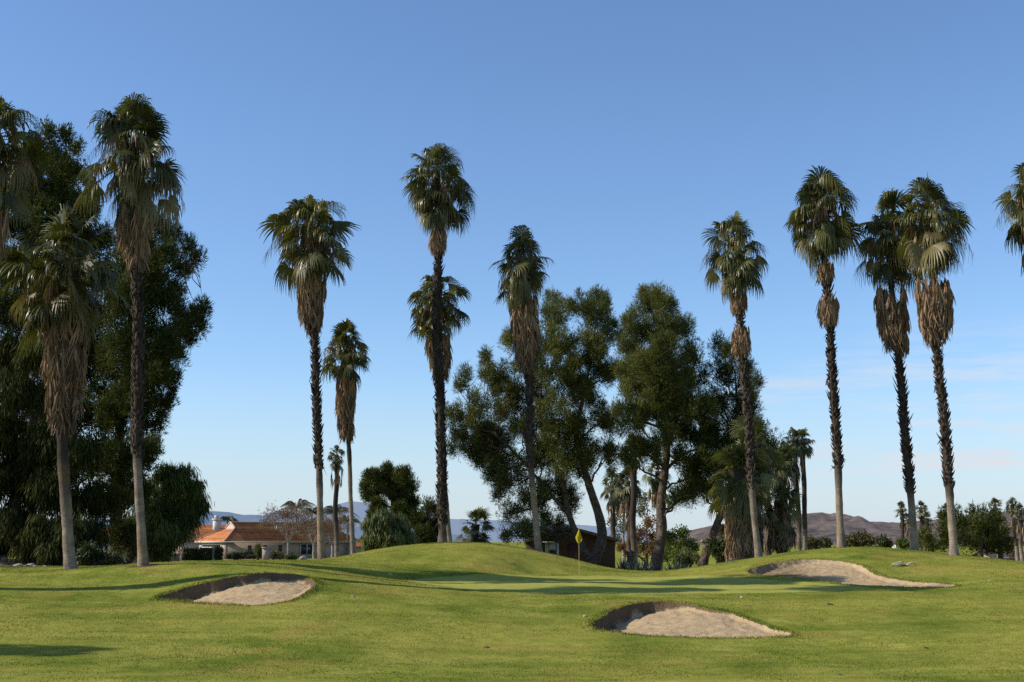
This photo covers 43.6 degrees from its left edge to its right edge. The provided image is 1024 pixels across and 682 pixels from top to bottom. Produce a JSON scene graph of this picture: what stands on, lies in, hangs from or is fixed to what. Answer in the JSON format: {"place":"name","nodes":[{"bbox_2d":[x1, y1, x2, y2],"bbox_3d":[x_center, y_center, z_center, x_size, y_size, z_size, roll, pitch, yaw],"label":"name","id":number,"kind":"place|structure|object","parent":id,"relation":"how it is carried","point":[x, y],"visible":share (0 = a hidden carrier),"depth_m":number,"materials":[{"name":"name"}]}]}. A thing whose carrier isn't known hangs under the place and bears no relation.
{"place":"outdoors","nodes":[
{"label":"outdoors","id":0,"kind":"place"},
{"bbox_2d":[88,511,479,541],"bbox_3d":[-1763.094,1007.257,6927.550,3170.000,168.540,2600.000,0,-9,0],"label":"mountains","id":1,"kind":"structure","parent":0,"point":[254,518],"depth_m":6351.60,"materials":[{"name":"grey stone"}]},
{"bbox_2d":[310,501,656,541],"bbox_3d":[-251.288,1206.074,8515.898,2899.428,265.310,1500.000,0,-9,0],"label":"mountains","id":2,"kind":"structure","parent":0,"point":[359,509],"depth_m":8080.89,"materials":[{"name":"grey stone"}]},
{"bbox_2d":[0,542,1023,681],"bbox_3d":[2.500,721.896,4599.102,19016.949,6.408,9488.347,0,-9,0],"label":"rough lawn","id":3,"kind":"structure","parent":0,"point":[523,562],"depth_m":37.22,"materials":[{"name":"green plant"}]},
{"bbox_2d":[0,95,56,264],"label":"palm tree","id":4,"kind":"object","parent":3,"relation":"on","point":[17,174],"visible":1,"depth_m":47.55,"materials":[{"name":"green plant"}]},
{"bbox_2d":[0,559,60,564],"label":"garden wall","id":5,"kind":"structure","parent":3,"relation":"on","point":[4,562],"depth_m":70.80,"materials":[{"name":"beige paint"}]},
{"bbox_2d":[0,326,113,565],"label":"conifer tree","id":6,"kind":"object","parent":3,"relation":"on","point":[28,464],"visible":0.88,"depth_m":68.74,"materials":[{"name":"green plant"}]},
{"bbox_2d":[0,114,127,564],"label":"pine tree","id":7,"kind":"object","parent":3,"relation":"on","point":[56,190],"visible":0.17,"depth_m":79.19,"materials":[{"name":"green plant"}]},
{"bbox_2d":[0,203,130,568],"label":"palm tree","id":8,"kind":"object","parent":3,"relation":"on","point":[64,321],"visible":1,"depth_m":52.59,"materials":[{"name":"green plant"}]},
{"bbox_2d":[75,539,123,565],"bbox_3d":[-21.094,10.952,64.944,2.351,1.846,2.399,8,-12,-43],"label":"shrub","id":9,"kind":"object","parent":3,"relation":"on","point":[92,554],"visible":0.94,"depth_m":64.77,"materials":[{"name":"green plant"}]},
{"bbox_2d":[70,92,185,565],"bbox_3d":[-15.518,-0.630,50.981,4.279,19.278,4.470,0,-9,0],"label":"palm tree","id":10,"kind":"object","parent":3,"relation":"on","point":[138,187],"visible":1,"depth_m":51.08,"materials":[{"name":"green plant"}]},
{"bbox_2d":[100,529,168,563],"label":"house","id":11,"kind":"structure","parent":3,"relation":"on","point":[103,548],"depth_m":102.44,"materials":[{"name":"beige paint"}]},
{"bbox_2d":[122,537,147,563],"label":"shrub","id":12,"kind":"object","parent":3,"relation":"on","point":[129,558],"visible":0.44,"depth_m":76.71,"materials":[{"name":"green plant"}]},
{"bbox_2d":[83,203,214,563],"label":"pine tree","id":13,"kind":"object","parent":3,"relation":"on","point":[162,288],"visible":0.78,"depth_m":74.66,"materials":[{"name":"green plant"}]},
{"bbox_2d":[122,460,214,562],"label":"pepper tree","id":14,"kind":"object","parent":3,"relation":"on","point":[177,511],"visible":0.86,"depth_m":81.81,"materials":[{"name":"green plant"}]},
{"bbox_2d":[171,553,180,560],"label":"garden wall","id":15,"kind":"structure","parent":3,"relation":"on","point":[177,556],"depth_m":157.24,"materials":[{"name":"brown brick"}]},
{"bbox_2d":[178,528,203,560],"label":"bare tree","id":16,"kind":"object","parent":3,"relation":"on","point":[182,553],"visible":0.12,"depth_m":162.74,"materials":[{"name":"brown plant"}]},
{"bbox_2d":[181,546,212,559],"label":"hedge","id":17,"kind":"object","parent":3,"relation":"on","point":[202,553],"visible":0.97,"depth_m":163.49,"materials":[{"name":"green plant"}]},
{"bbox_2d":[212,547,216,559],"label":"garden pillar","id":18,"kind":"structure","parent":3,"relation":"on","point":[214,548],"depth_m":163.49,"materials":[{"name":"pink paint"}]},
{"bbox_2d":[213,546,223,559],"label":"hedge","id":19,"kind":"object","parent":3,"relation":"on","point":[219,552],"visible":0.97,"depth_m":163.43,"materials":[{"name":"green plant"}]},
{"bbox_2d":[219,516,238,523],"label":"feather palm","id":20,"kind":"object","parent":3,"relation":"on","point":[228,519],"visible":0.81,"depth_m":202.81,"materials":[{"name":"green plant"}]},
{"bbox_2d":[159,574,314,604],"bbox_3d":[-8.732,8.486,43.258,5.300,1.085,5.134,6,-11,-33],"label":"sand bunker","id":21,"kind":"object","parent":3,"relation":"in","point":[257,589],"visible":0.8,"depth_m":44.61},
{"bbox_2d":[225,550,261,559],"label":"shrub","id":22,"kind":"object","parent":3,"relation":"on","point":[234,555],"visible":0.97,"depth_m":167.55,"materials":[{"name":"green plant"}]},
{"bbox_2d":[253,543,262,559],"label":"shrub","id":23,"kind":"object","parent":3,"relation":"on","point":[258,549],"visible":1,"depth_m":166.57,"materials":[{"name":"green plant"}]},
{"bbox_2d":[262,547,269,559],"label":"garden pillar","id":24,"kind":"structure","parent":3,"relation":"on","point":[265,553],"depth_m":165.31,"materials":[{"name":"beige paint"}]},
{"bbox_2d":[176,515,359,558],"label":"house","id":25,"kind":"structure","parent":3,"relation":"on","point":[230,537],"depth_m":181.51,"materials":[{"name":"paint"}]},
{"bbox_2d":[300,544,312,553],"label":"window","id":26,"kind":"structure","parent":25,"relation":"in","point":[305,548],"depth_m":183.44,"materials":[{"name":"black glass"}]},
{"bbox_2d":[269,550,284,559],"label":"shrub","id":27,"kind":"object","parent":3,"relation":"on","point":[276,555],"visible":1,"depth_m":167.85,"materials":[{"name":"green plant"}]},
{"bbox_2d":[257,498,316,559],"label":"bare tree","id":28,"kind":"object","parent":3,"relation":"on","point":[288,515],"visible":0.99,"depth_m":169.83,"materials":[{"name":"brown plant"}]},
{"bbox_2d":[284,551,298,559],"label":"shrub","id":29,"kind":"object","parent":3,"relation":"on","point":[292,555],"visible":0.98,"depth_m":169.43,"materials":[{"name":"green plant"}]},
{"bbox_2d":[270,498,315,521],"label":"feather palm","id":30,"kind":"object","parent":3,"relation":"on","point":[300,502],"visible":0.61,"depth_m":194.17,"materials":[{"name":"green plant"}]},
{"bbox_2d":[256,194,361,558],"bbox_3d":[-10.417,1.704,64.443,5.477,18.746,4.250,0,-9,0],"label":"palm tree","id":31,"kind":"object","parent":3,"relation":"on","point":[311,256],"visible":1,"depth_m":64.71,"materials":[{"name":"green plant"}]},
{"bbox_2d":[297,507,328,519],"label":"feather palm","id":32,"kind":"object","parent":3,"relation":"on","point":[314,511],"visible":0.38,"depth_m":198.09,"materials":[{"name":"green plant"}]},
{"bbox_2d":[295,514,333,558],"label":"bare tree","id":33,"kind":"object","parent":3,"relation":"on","point":[311,537],"visible":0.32,"depth_m":179.81,"materials":[{"name":"brown plant"}]},
{"bbox_2d":[308,512,356,556],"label":"bare tree","id":34,"kind":"object","parent":3,"relation":"on","point":[329,525],"visible":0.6,"depth_m":173.33,"materials":[{"name":"brown plant"}]},
{"bbox_2d":[327,445,344,556],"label":"palm tree","id":35,"kind":"object","parent":3,"relation":"on","point":[336,460],"visible":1,"depth_m":117.09,"materials":[{"name":"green plant"}]},
{"bbox_2d":[315,504,360,518],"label":"feather palm","id":36,"kind":"object","parent":3,"relation":"on","point":[328,510],"visible":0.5,"depth_m":195.70,"materials":[{"name":"green plant"}]},
{"bbox_2d":[320,318,371,553],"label":"palm tree","id":37,"kind":"object","parent":3,"relation":"on","point":[345,375],"visible":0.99,"depth_m":72.13,"materials":[{"name":"green plant"}]},
{"bbox_2d":[338,515,360,554],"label":"feather palm","id":38,"kind":"object","parent":3,"relation":"on","point":[347,548],"visible":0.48,"depth_m":187.65,"materials":[{"name":"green plant"}]},
{"bbox_2d":[356,539,362,552],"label":"house","id":39,"kind":"structure","parent":3,"relation":"on","point":[358,546],"depth_m":202.26,"materials":[{"name":"paint"}]},
{"bbox_2d":[356,506,420,551],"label":"pepper tree","id":40,"kind":"object","parent":3,"relation":"on","point":[383,528],"visible":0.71,"depth_m":108.72,"materials":[{"name":"green plant"}]},
{"bbox_2d":[357,459,422,521],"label":"pine tree","id":41,"kind":"object","parent":3,"relation":"on","point":[396,487],"visible":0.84,"depth_m":123.12,"materials":[{"name":"green plant"}]},
{"bbox_2d":[405,494,438,543],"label":"pine tree","id":42,"kind":"object","parent":3,"relation":"on","point":[425,526],"visible":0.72,"depth_m":116.67,"materials":[{"name":"green plant"}]},
{"bbox_2d":[406,274,470,541],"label":"palm tree","id":43,"kind":"object","parent":3,"relation":"on","point":[422,316],"visible":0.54,"depth_m":71.59,"materials":[{"name":"green plant"}]},
{"bbox_2d":[399,143,479,541],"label":"palm tree","id":44,"kind":"object","parent":3,"relation":"on","point":[442,195],"visible":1,"depth_m":66.58,"materials":[{"name":"green plant"}]},
{"bbox_2d":[453,506,495,542],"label":"palm tree","id":45,"kind":"object","parent":3,"relation":"on","point":[474,533],"visible":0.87,"depth_m":84.88,"materials":[{"name":"green plant"}]},
{"bbox_2d":[488,224,554,551],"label":"palm tree","id":46,"kind":"object","parent":3,"relation":"on","point":[523,306],"visible":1,"depth_m":66.34,"materials":[{"name":"green plant"}]},
{"bbox_2d":[444,284,626,564],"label":"pine tree","id":47,"kind":"object","parent":3,"relation":"on","point":[572,449],"visible":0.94,"depth_m":79.36,"materials":[{"name":"green plant"}]},
{"bbox_2d":[524,526,617,567],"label":"park building","id":48,"kind":"structure","parent":3,"relation":"on","point":[568,548],"depth_m":88.79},
{"bbox_2d":[569,544,577,559],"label":"door","id":49,"kind":"structure","parent":48,"relation":"in","point":[573,548],"depth_m":88.73,"materials":[{"name":"brown wood"}]},
{"bbox_2d":[600,467,624,542],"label":"palm tree","id":50,"kind":"object","parent":3,"relation":"on","point":[607,491],"visible":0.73,"depth_m":106.99,"materials":[{"name":"green plant"}]},
{"bbox_2d":[610,558,630,569],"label":"agave","id":51,"kind":"object","parent":3,"relation":"on","point":[622,563],"visible":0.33,"depth_m":72.72,"materials":[{"name":"green plant"}]},
{"bbox_2d":[610,469,642,565],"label":"palm tree","id":52,"kind":"object","parent":3,"relation":"on","point":[624,492],"visible":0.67,"depth_m":95.94,"materials":[{"name":"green plant"}]},
{"bbox_2d":[620,559,635,569],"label":"agave","id":53,"kind":"object","parent":3,"relation":"on","point":[631,565],"visible":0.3,"depth_m":70.79,"materials":[{"name":"green plant"}]},
{"bbox_2d":[606,489,650,563],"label":"broadleaf tree","id":54,"kind":"object","parent":3,"relation":"on","point":[641,508],"visible":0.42,"depth_m":133.47,"materials":[{"name":"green plant"}]},
{"bbox_2d":[616,434,644,567],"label":"palm tree","id":55,"kind":"object","parent":3,"relation":"on","point":[633,534],"visible":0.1,"depth_m":91.03,"materials":[{"name":"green plant"}]},
{"bbox_2d":[616,512,656,565],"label":"broadleaf tree","id":56,"kind":"object","parent":3,"relation":"on","point":[647,547],"visible":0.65,"depth_m":123.40,"materials":[{"name":"brown plant"}]},
{"bbox_2d":[627,562,646,570],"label":"agave","id":57,"kind":"object","parent":3,"relation":"on","point":[638,568],"visible":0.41,"depth_m":69.81,"materials":[{"name":"green plant"}]},
{"bbox_2d":[408,574,869,593],"bbox_3d":[4.221,9.470,49.998,12.767,0.469,15.468,8,-12,-40],"label":"putting green","id":58,"kind":"object","parent":3,"relation":"on","point":[694,584],"visible":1,"depth_m":50.10,"materials":[{"name":"green plant"}]},
{"bbox_2d":[575,529,581,543],"bbox_3d":[2.997,9.541,57.391,0.301,2.260,0.152,0,-9,0],"label":"flag","id":59,"kind":"object","parent":58,"relation":"on","point":[578,537],"visible":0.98,"depth_m":57.52,"materials":[{"name":"yellow fabric"}]},
{"bbox_2d":[637,557,658,570],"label":"agave","id":60,"kind":"object","parent":3,"relation":"on","point":[646,567],"visible":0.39,"depth_m":70.78,"materials":[{"name":"green plant"}]},
{"bbox_2d":[641,460,671,568],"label":"palm tree","id":61,"kind":"object","parent":3,"relation":"on","point":[653,483],"visible":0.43,"depth_m":94.20,"materials":[{"name":"green plant"}]},
{"bbox_2d":[605,279,726,570],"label":"pine tree","id":62,"kind":"object","parent":3,"relation":"on","point":[658,383],"visible":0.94,"depth_m":73.31,"materials":[{"name":"green plant"}]},
{"bbox_2d":[655,523,700,565],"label":"broadleaf tree","id":63,"kind":"object","parent":3,"relation":"on","point":[672,545],"visible":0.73,"depth_m":107.21,"materials":[{"name":"green plant"}]},
{"bbox_2d":[667,561,689,569],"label":"agave","id":64,"kind":"object","parent":3,"relation":"on","point":[675,567],"visible":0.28,"depth_m":68.26,"materials":[{"name":"green plant"}]},
{"bbox_2d":[673,560,690,568],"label":"agave","id":65,"kind":"object","parent":3,"relation":"on","point":[683,566],"visible":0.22,"depth_m":67.79,"materials":[{"name":"green plant"}]},
{"bbox_2d":[673,547,700,566],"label":"shrub","id":66,"kind":"object","parent":3,"relation":"on","point":[687,556],"visible":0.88,"depth_m":98.47,"materials":[{"name":"green plant"}]},
{"bbox_2d":[593,602,790,637],"bbox_3d":[5.214,8.584,39.165,5.724,0.890,6.208,0,-9,0],"label":"sand bunker","id":67,"kind":"object","parent":3,"relation":"in","point":[666,619],"visible":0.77,"depth_m":39.70},
{"bbox_2d":[704,535,725,562],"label":"shrub","id":68,"kind":"object","parent":3,"relation":"on","point":[715,547],"visible":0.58,"depth_m":69.16,"materials":[{"name":"green plant"}]},
{"bbox_2d":[716,523,724,539],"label":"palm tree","id":69,"kind":"object","parent":3,"relation":"on","point":[721,529],"visible":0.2,"depth_m":75.11,"materials":[{"name":"green plant"}]},
{"bbox_2d":[680,328,767,565],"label":"pine tree","id":70,"kind":"object","parent":3,"relation":"on","point":[704,454],"visible":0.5,"depth_m":73.34,"materials":[{"name":"green plant"}]},
{"bbox_2d":[700,211,769,556],"bbox_3d":[11.175,2.016,63.463,3.593,17.558,3.610,0,-9,0],"label":"palm tree","id":71,"kind":"object","parent":3,"relation":"on","point":[739,268],"visible":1,"depth_m":63.52,"materials":[{"name":"green plant"}]},
{"bbox_2d":[704,441,777,561],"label":"palm tree","id":72,"kind":"object","parent":3,"relation":"on","point":[731,491],"visible":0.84,"depth_m":67.12,"materials":[{"name":"green plant"}]},
{"bbox_2d":[721,414,791,557],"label":"palm tree","id":73,"kind":"object","parent":3,"relation":"on","point":[766,446],"visible":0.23,"depth_m":68.89,"materials":[{"name":"green plant"}]},
{"bbox_2d":[757,419,795,555],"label":"pine tree","id":74,"kind":"object","parent":3,"relation":"on","point":[776,441],"visible":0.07,"depth_m":94.17,"materials":[{"name":"green plant"}]},
{"bbox_2d":[760,482,803,553],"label":"palm tree","id":75,"kind":"object","parent":3,"relation":"on","point":[782,535],"visible":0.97,"depth_m":69.00,"materials":[{"name":"green plant"}]},
{"bbox_2d":[769,444,799,498],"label":"palm tree","id":76,"kind":"object","parent":3,"relation":"on","point":[786,454],"visible":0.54,"depth_m":91.36,"materials":[{"name":"green plant"}]},
{"bbox_2d":[779,427,807,550],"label":"palm tree","id":77,"kind":"object","parent":3,"relation":"on","point":[794,436],"visible":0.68,"depth_m":94.40,"materials":[{"name":"green plant"}]},
{"bbox_2d":[797,427,814,549],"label":"palm tree","id":78,"kind":"object","parent":3,"relation":"on","point":[808,452],"visible":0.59,"depth_m":95.28,"materials":[{"name":"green plant"}]},
{"bbox_2d":[802,534,825,549],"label":"shrub","id":79,"kind":"object","parent":3,"relation":"on","point":[813,542],"visible":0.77,"depth_m":116.67,"materials":[{"name":"green plant"}]},
{"bbox_2d":[783,165,867,547],"bbox_3d":[15.651,0.600,62.524,4.300,19.130,3.682,0,-9,0],"label":"palm tree","id":80,"kind":"object","parent":3,"relation":"on","point":[820,194],"visible":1,"depth_m":62.87,"materials":[{"name":"green plant"}]},
{"bbox_2d":[820,535,834,547],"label":"shrub","id":81,"kind":"object","parent":3,"relation":"on","point":[828,542],"visible":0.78,"depth_m":117.90,"materials":[{"name":"green plant"}]},
{"bbox_2d":[748,559,953,587],"bbox_3d":[14.272,9.520,52.507,5.018,0.991,9.500,7,-11,-38],"label":"sand bunker","id":82,"kind":"object","parent":3,"relation":"in","point":[838,571],"visible":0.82,"depth_m":54.01},
{"bbox_2d":[845,528,878,546],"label":"shrub","id":83,"kind":"object","parent":3,"relation":"on","point":[857,538],"visible":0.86,"depth_m":120.22,"materials":[{"name":"green plant"}]},
{"bbox_2d":[872,533,892,547],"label":"shrub","id":84,"kind":"object","parent":3,"relation":"on","point":[882,541],"visible":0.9,"depth_m":124.45,"materials":[{"name":"green plant"}]},
{"bbox_2d":[853,187,923,550],"bbox_3d":[18.988,1.317,63.067,3.673,18.204,3.560,2,-9,-12],"label":"palm tree","id":85,"kind":"object","parent":3,"relation":"on","point":[892,316],"visible":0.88,"depth_m":63.04,"materials":[{"name":"green plant"}]},
{"bbox_2d":[894,501,907,538],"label":"palm tree","id":86,"kind":"object","parent":3,"relation":"on","point":[902,515],"visible":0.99,"depth_m":130.65,"materials":[{"name":"green plant"}]},
{"bbox_2d":[893,536,909,549],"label":"shrub","id":87,"kind":"object","parent":3,"relation":"on","point":[903,543],"visible":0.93,"depth_m":126.55,"materials":[{"name":"green plant"}]},
{"bbox_2d":[893,561,916,565],"bbox_3d":[16.614,9.478,54.446,1.074,0.240,0.590,-4,-10,26],"label":"rock","id":88,"kind":"object","parent":3,"relation":"on","point":[899,563],"visible":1,"depth_m":54.44,"materials":[{"name":"grey stone"}]},
{"bbox_2d":[905,515,909,549],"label":"palm tree","id":89,"kind":"object","parent":3,"relation":"on","point":[908,532],"visible":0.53,"depth_m":136.48,"materials":[{"name":"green plant"}]},
{"bbox_2d":[915,500,928,532],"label":"palm tree","id":90,"kind":"object","parent":3,"relation":"on","point":[922,508],"visible":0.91,"depth_m":128.68,"materials":[{"name":"green plant"}]},
{"bbox_2d":[919,511,933,542],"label":"palm tree","id":91,"kind":"object","parent":3,"relation":"on","point":[928,520],"visible":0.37,"depth_m":132.54,"materials":[{"name":"green plant"}]},
{"bbox_2d":[917,524,939,551],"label":"bush","id":92,"kind":"object","parent":3,"relation":"on","point":[924,538],"visible":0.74,"depth_m":113.53,"materials":[{"name":"green plant"}]},
{"bbox_2d":[887,173,975,555],"bbox_3d":[20.079,0.953,60.522,3.935,18.504,3.867,-7,-11,38],"label":"palm tree","id":93,"kind":"object","parent":3,"relation":"on","point":[933,251],"visible":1,"depth_m":60.58,"materials":[{"name":"green plant"}]},
{"bbox_2d":[931,503,980,555],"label":"shrub","id":94,"kind":"object","parent":3,"relation":"on","point":[964,534],"visible":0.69,"depth_m":111.41,"materials":[{"name":"green plant"}]},
{"bbox_2d":[957,500,1002,557],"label":"shrub","id":95,"kind":"object","parent":3,"relation":"on","point":[982,526],"visible":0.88,"depth_m":112.20,"materials":[{"name":"green plant"}]},
{"bbox_2d":[988,496,1002,558],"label":"palm tree","id":96,"kind":"object","parent":3,"relation":"on","point":[995,502],"visible":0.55,"depth_m":124.84,"materials":[{"name":"green plant"}]},
{"bbox_2d":[971,551,1023,559],"bbox_3d":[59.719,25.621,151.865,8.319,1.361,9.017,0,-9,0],"label":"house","id":97,"kind":"structure","parent":3,"relation":"on","point":[992,556],"depth_m":149.69,"materials":[{"name":"beige paint"}]},
{"bbox_2d":[987,508,1018,558],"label":"tree","id":98,"kind":"object","parent":3,"relation":"on","point":[1007,540],"visible":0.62,"depth_m":113.24,"materials":[{"name":"green plant"}]},
{"bbox_2d":[991,162,1023,274],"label":"palm tree","id":99,"kind":"object","parent":3,"relation":"on","point":[1015,232],"visible":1,"depth_m":61.80,"materials":[{"name":"green plant"}]},
{"bbox_2d":[1005,496,1019,560],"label":"palm tree","id":100,"kind":"object","parent":3,"relation":"on","point":[1011,502],"visible":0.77,"depth_m":126.63,"materials":[{"name":"green plant"}]},
{"bbox_2d":[1003,535,1023,559],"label":"shrub","id":101,"kind":"object","parent":3,"relation":"on","point":[1012,556],"visible":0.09,"depth_m":138.03,"materials":[{"name":"green plant"}]},
{"bbox_2d":[1011,502,1023,560],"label":"palm tree","id":102,"kind":"object","parent":3,"relation":"on","point":[1020,517],"visible":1,"depth_m":122.57,"materials":[{"name":"green plant"}]},
{"bbox_2d":[0,0,1023,533],"label":"sky","id":103,"kind":"structure","parent":0,"point":[618,132],"materials":[{"name":"blue"}]},
{"bbox_2d":[641,511,1023,544],"bbox_3d":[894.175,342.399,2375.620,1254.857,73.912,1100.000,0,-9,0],"label":"hills","id":104,"kind":"structure","parent":0,"point":[820,524],"depth_m":2029.28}
]}

